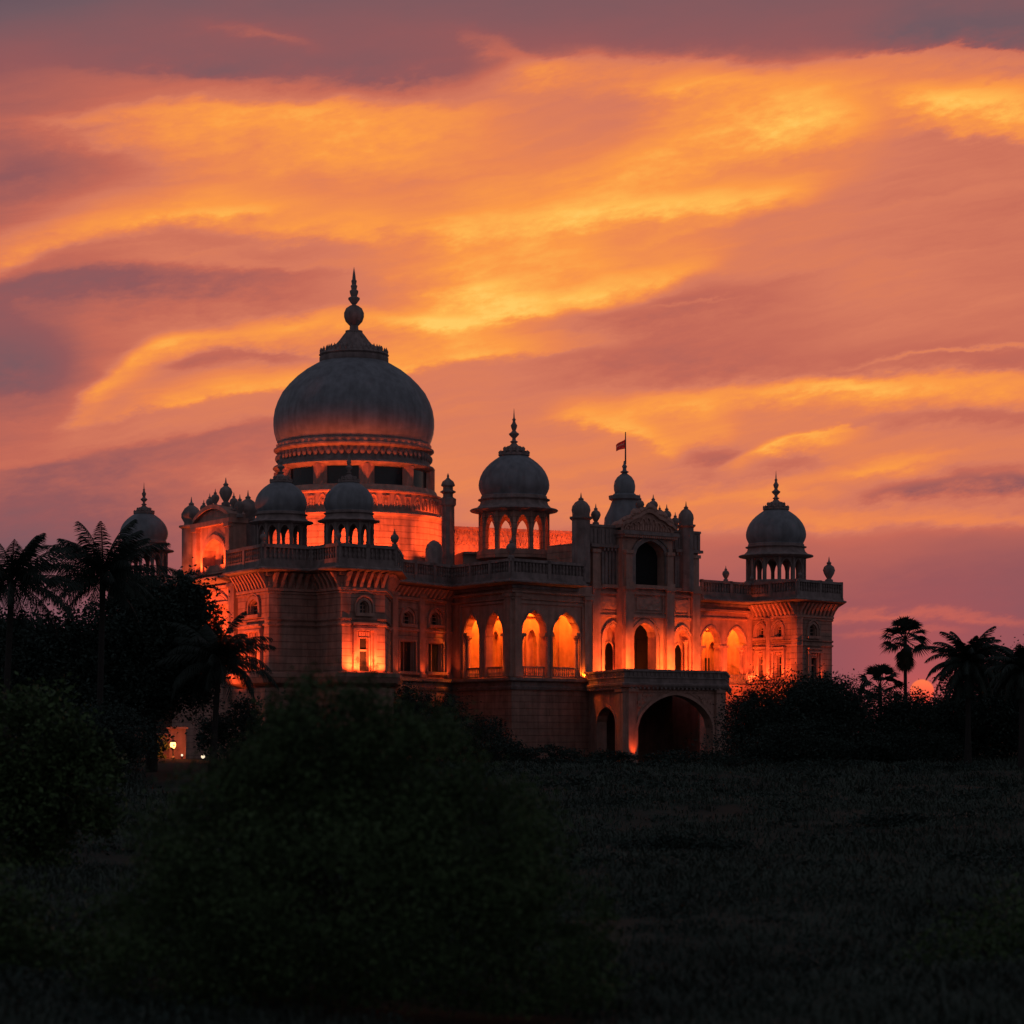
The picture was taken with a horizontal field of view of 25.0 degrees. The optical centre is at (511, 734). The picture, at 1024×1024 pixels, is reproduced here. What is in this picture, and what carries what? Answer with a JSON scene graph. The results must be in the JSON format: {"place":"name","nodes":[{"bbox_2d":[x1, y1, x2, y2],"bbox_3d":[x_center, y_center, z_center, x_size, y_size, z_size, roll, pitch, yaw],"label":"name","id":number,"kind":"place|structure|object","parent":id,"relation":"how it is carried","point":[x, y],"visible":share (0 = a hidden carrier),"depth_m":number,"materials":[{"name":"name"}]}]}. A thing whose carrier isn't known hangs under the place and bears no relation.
{"place":"outdoors","nodes":[
{"label":"outdoors","id":0,"kind":"place"},
{"bbox_2d":[0,747,1023,1023],"bbox_3d":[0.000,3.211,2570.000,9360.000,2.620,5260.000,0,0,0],"label":"ground","id":1,"kind":"structure","parent":0,"point":[424,1015],"depth_m":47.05,"materials":[{"name":"green plant"}]},
{"bbox_2d":[0,533,86,768],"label":"coconut palm","id":2,"kind":"object","parent":1,"relation":"on","point":[24,582],"visible":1,"depth_m":149.75,"materials":[{"name":"green plant"}]},
{"bbox_2d":[0,667,131,871],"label":"bush","id":3,"kind":"object","parent":1,"relation":"on","point":[37,793],"visible":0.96,"depth_m":61.45,"materials":[{"name":"green plant"}]},
{"bbox_2d":[0,594,147,754],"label":"leafy tree","id":4,"kind":"object","parent":1,"relation":"on","point":[38,651],"visible":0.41,"depth_m":169.62,"materials":[{"name":"green plant"}]},
{"bbox_2d":[19,693,186,782],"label":"bush","id":5,"kind":"object","parent":1,"relation":"on","point":[107,719],"visible":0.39,"depth_m":149.09,"materials":[{"name":"green plant"}]},
{"bbox_2d":[37,519,183,781],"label":"coconut palm","id":6,"kind":"object","parent":1,"relation":"on","point":[95,571],"visible":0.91,"depth_m":157.31,"materials":[{"name":"green plant"}]},
{"bbox_2d":[144,735,169,757],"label":"bush","id":7,"kind":"object","parent":1,"relation":"on","point":[161,755],"visible":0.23,"depth_m":205.83,"materials":[{"name":"green plant"}]},
{"bbox_2d":[74,557,242,772],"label":"leafy tree","id":8,"kind":"object","parent":1,"relation":"on","point":[151,636],"visible":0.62,"depth_m":173.09,"materials":[{"name":"green plant"}]},
{"bbox_2d":[140,727,188,758],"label":"garden wall","id":9,"kind":"structure","parent":1,"relation":"on","point":[179,738],"depth_m":208.19,"materials":[{"name":"pink stone"}]},
{"bbox_2d":[170,740,175,758],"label":"garden lamp","id":10,"kind":"object","parent":1,"relation":"on","point":[171,745],"visible":0.87,"depth_m":204.87,"materials":[{"name":"glass"}]},
{"bbox_2d":[156,611,278,772],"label":"coconut palm","id":11,"kind":"object","parent":1,"relation":"on","point":[212,659],"visible":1,"depth_m":169.55,"materials":[{"name":"green plant"}]},
{"bbox_2d":[191,686,324,765],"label":"bush","id":12,"kind":"object","parent":1,"relation":"on","point":[226,723],"visible":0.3,"depth_m":177.60,"materials":[{"name":"green plant"}]},
{"bbox_2d":[40,648,653,1019],"bbox_3d":[-2.099,1.351,30.157,7.358,5.042,5.906,0,0,25],"label":"foreground bush","id":13,"kind":"object","parent":1,"relation":"on","point":[227,921],"visible":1,"depth_m":29.98,"materials":[{"name":"green plant"}]},
{"bbox_2d":[387,677,513,762],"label":"bush","id":14,"kind":"object","parent":1,"relation":"on","point":[486,730],"visible":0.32,"depth_m":212.50,"materials":[{"name":"green plant"}]},
{"bbox_2d":[110,269,846,762],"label":"palace","id":15,"kind":"structure","parent":1,"relation":"on","point":[624,627],"depth_m":237.74,"materials":[{"name":"beige stone"}]},
{"bbox_2d":[616,432,625,463],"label":"flag","id":16,"kind":"object","parent":15,"relation":"attached to","point":[620,445],"visible":1,"depth_m":242.95,"materials":[{"name":"fabric"}]},
{"bbox_2d":[479,732,534,763],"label":"shrub","id":17,"kind":"object","parent":1,"relation":"on","point":[503,745],"visible":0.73,"depth_m":205.48,"materials":[{"name":"green plant"}]},
{"bbox_2d":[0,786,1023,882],"bbox_3d":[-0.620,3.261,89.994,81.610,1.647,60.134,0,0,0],"label":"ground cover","id":18,"kind":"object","parent":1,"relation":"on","point":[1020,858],"visible":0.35,"depth_m":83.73,"materials":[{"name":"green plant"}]},
{"bbox_2d":[71,757,1023,796],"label":"ground cover","id":19,"kind":"object","parent":1,"relation":"on","point":[641,782],"visible":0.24,"depth_m":141.13,"materials":[{"name":"green plant"}]},
{"bbox_2d":[505,744,592,763],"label":"shrub","id":20,"kind":"object","parent":1,"relation":"on","point":[560,751],"visible":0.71,"depth_m":204.51,"materials":[{"name":"green plant"}]},
{"bbox_2d":[584,747,638,764],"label":"shrub","id":21,"kind":"object","parent":1,"relation":"on","point":[604,755],"visible":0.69,"depth_m":208.17,"materials":[{"name":"green plant"}]},
{"bbox_2d":[598,828,773,852],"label":"shrub","id":22,"kind":"object","parent":1,"relation":"on","point":[680,841],"visible":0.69,"depth_m":77.43,"materials":[{"name":"green plant"}]},
{"bbox_2d":[680,652,913,762],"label":"bush","id":23,"kind":"object","parent":1,"relation":"on","point":[807,714],"visible":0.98,"depth_m":193.35,"materials":[{"name":"green plant"}]},
{"bbox_2d":[816,805,942,829],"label":"shrub","id":24,"kind":"object","parent":1,"relation":"on","point":[890,818],"visible":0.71,"depth_m":89.67,"materials":[{"name":"green plant"}]},
{"bbox_2d":[855,663,908,705],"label":"fan palm","id":25,"kind":"object","parent":1,"relation":"on","point":[876,672],"visible":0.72,"depth_m":214.52,"materials":[{"name":"green plant"}]},
{"bbox_2d":[833,680,975,763],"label":"bush","id":26,"kind":"object","parent":1,"relation":"on","point":[913,722],"visible":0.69,"depth_m":197.59,"materials":[{"name":"green plant"}]},
{"bbox_2d":[879,615,931,696],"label":"fan palm","id":27,"kind":"object","parent":1,"relation":"on","point":[904,660],"visible":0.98,"depth_m":231.44,"materials":[{"name":"green plant"}]},
{"bbox_2d":[877,863,1023,971],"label":"foreground bush","id":28,"kind":"object","parent":1,"relation":"on","point":[1002,939],"visible":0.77,"depth_m":36.05,"materials":[{"name":"green plant"}]},
{"bbox_2d":[920,626,1003,763],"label":"date palm","id":29,"kind":"object","parent":1,"relation":"on","point":[968,664],"visible":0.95,"depth_m":189.13,"materials":[{"name":"green plant"}]},
{"bbox_2d":[924,634,1023,759],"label":"leafy tree","id":30,"kind":"object","parent":1,"relation":"on","point":[994,726],"visible":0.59,"depth_m":199.51,"materials":[{"name":"green plant"}]},
{"bbox_2d":[984,644,1023,770],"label":"date palm","id":31,"kind":"object","parent":1,"relation":"on","point":[1012,669],"visible":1,"depth_m":177.69,"materials":[{"name":"green plant"}]},
{"bbox_2d":[0,0,1023,716],"label":"sky","id":32,"kind":"structure","parent":0,"point":[751,243],"materials":[{"name":"orange"}]}
]}

